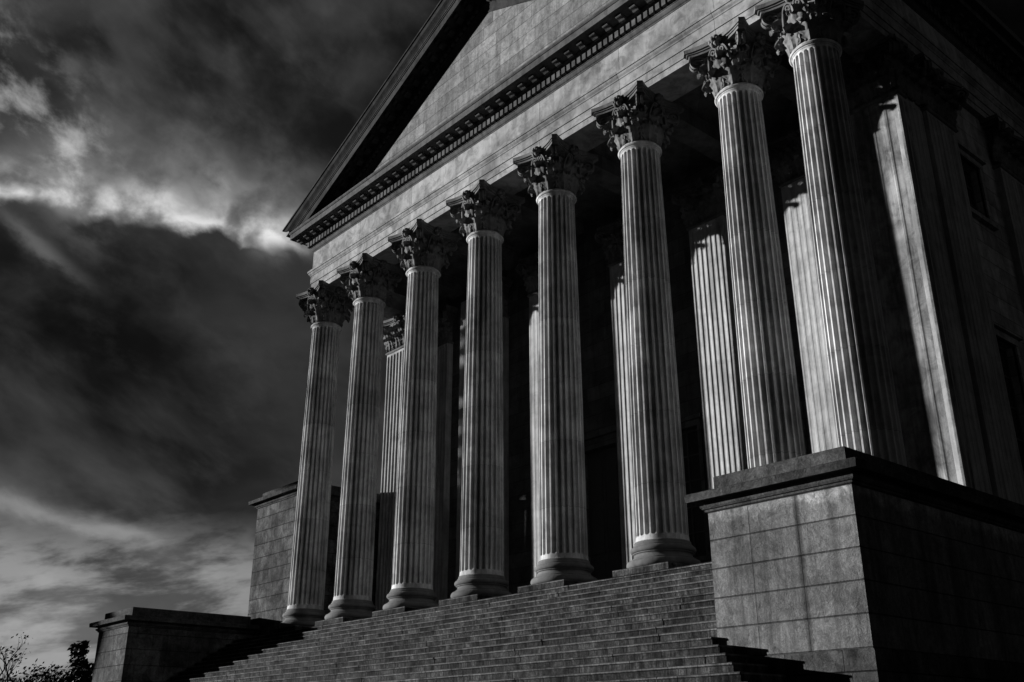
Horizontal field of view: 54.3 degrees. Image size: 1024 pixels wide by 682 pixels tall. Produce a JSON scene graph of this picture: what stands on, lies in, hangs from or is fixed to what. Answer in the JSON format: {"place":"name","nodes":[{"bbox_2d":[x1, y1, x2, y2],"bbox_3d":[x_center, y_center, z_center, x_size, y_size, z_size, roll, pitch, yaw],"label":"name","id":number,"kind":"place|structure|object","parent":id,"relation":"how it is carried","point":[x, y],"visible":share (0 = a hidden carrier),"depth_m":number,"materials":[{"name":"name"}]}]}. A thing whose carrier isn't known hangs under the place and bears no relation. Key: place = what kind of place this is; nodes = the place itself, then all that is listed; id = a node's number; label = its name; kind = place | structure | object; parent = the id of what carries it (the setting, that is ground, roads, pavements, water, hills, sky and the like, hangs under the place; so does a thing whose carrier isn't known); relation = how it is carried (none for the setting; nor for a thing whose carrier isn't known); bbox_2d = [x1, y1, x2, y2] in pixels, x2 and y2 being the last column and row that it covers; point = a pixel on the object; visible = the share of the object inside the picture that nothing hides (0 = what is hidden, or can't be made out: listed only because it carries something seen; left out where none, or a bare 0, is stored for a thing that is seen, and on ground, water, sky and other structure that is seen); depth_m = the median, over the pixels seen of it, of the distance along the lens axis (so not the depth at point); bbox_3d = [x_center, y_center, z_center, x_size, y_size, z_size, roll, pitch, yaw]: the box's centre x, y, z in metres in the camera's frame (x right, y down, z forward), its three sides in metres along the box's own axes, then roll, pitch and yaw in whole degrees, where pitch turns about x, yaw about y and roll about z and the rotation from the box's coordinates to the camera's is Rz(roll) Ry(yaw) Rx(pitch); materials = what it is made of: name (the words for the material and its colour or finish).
{"place":"outdoors","nodes":[
{"label":"outdoors","id":0,"kind":"place"},
{"bbox_2d":[248,481,379,635],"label":"block wall","id":1,"kind":"structure","parent":0,"point":[270,577],"depth_m":45.10,"materials":[{"name":"stone"}]},
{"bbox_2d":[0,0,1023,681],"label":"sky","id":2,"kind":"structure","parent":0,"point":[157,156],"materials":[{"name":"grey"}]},
{"label":"ground","id":3,"kind":"structure","parent":0,"visible":0},
{"bbox_2d":[0,632,28,681],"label":"bare tree","id":4,"kind":"object","parent":3,"relation":"on","point":[4,660],"visible":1,"depth_m":82.03,"materials":[{"name":"black plant"}]},
{"bbox_2d":[0,664,62,681],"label":"distant tree","id":5,"kind":"object","parent":3,"relation":"on","point":[10,679],"visible":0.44,"depth_m":103.56,"materials":[{"name":"black plant"}]},
{"bbox_2d":[0,658,72,681],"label":"distant tree","id":6,"kind":"object","parent":3,"relation":"on","point":[49,679],"visible":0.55,"depth_m":98.93,"materials":[{"name":"black plant"}]},
{"bbox_2d":[11,658,65,681],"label":"distant tree","id":7,"kind":"object","parent":3,"relation":"on","point":[32,670],"visible":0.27,"depth_m":120.97,"materials":[{"name":"black plant"}]},
{"bbox_2d":[20,664,73,679],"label":"distant tree","id":8,"kind":"object","parent":3,"relation":"on","point":[56,667],"visible":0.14,"depth_m":125.05,"materials":[{"name":"black plant"}]},
{"bbox_2d":[62,640,93,681],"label":"dense tree","id":9,"kind":"object","parent":3,"relation":"on","point":[81,670],"visible":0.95,"depth_m":57.90,"materials":[{"name":"black plant"}]},
{"bbox_2d":[89,607,258,681],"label":"pedestal wall","id":10,"kind":"structure","parent":3,"relation":"on","point":[137,644],"depth_m":41.94,"materials":[{"name":"stone"}]},
{"bbox_2d":[165,562,786,681],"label":"stone staircase","id":11,"kind":"structure","parent":3,"relation":"on","point":[657,626],"depth_m":26.36,"materials":[{"name":"stone"}]},
{"bbox_2d":[684,446,1023,681],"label":"pedestal wall","id":12,"kind":"structure","parent":3,"relation":"on","point":[842,564],"depth_m":19.83,"materials":[{"name":"stone"}]},
{"bbox_2d":[270,0,1023,633],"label":"temple building","id":13,"kind":"structure","parent":12,"relation":"on","point":[624,276],"depth_m":34.23,"materials":[{"name":"stone"}]},
{"bbox_2d":[584,425,621,579],"bbox_3d":[3.438,6.891,37.828,0.700,7.000,2.800,18,-28,-37],"label":"door","id":14,"kind":"structure","parent":13,"relation":"in","point":[603,483],"depth_m":38.27,"materials":[{"name":"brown wood"}]},
{"bbox_2d":[681,412,711,561],"bbox_3d":[6.156,5.241,35.157,0.540,5.160,2.060,18,-28,-37],"label":"door","id":15,"kind":"structure","parent":13,"relation":"in","point":[692,440],"depth_m":35.12,"materials":[{"name":"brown wood"}]},
{"bbox_2d":[797,383,808,454],"bbox_3d":[8.754,3.959,32.223,0.260,5.000,2.060,18,-28,-37],"label":"window","id":16,"kind":"structure","parent":13,"relation":"in","point":[800,386],"depth_m":32.15,"materials":[{"name":"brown wood"}]},
{"bbox_2d":[957,139,998,230],"bbox_3d":[14.627,-4.956,31.940,2.120,2.610,0.540,18,-28,-37],"label":"window","id":17,"kind":"structure","parent":13,"relation":"in","point":[966,154],"depth_m":32.30,"materials":[{"name":"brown wood"}]},
{"bbox_2d":[993,320,1023,472],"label":"window","id":18,"kind":"structure","parent":13,"relation":"in","point":[1003,334],"depth_m":29.92,"materials":[{"name":"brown wood"}]}
]}

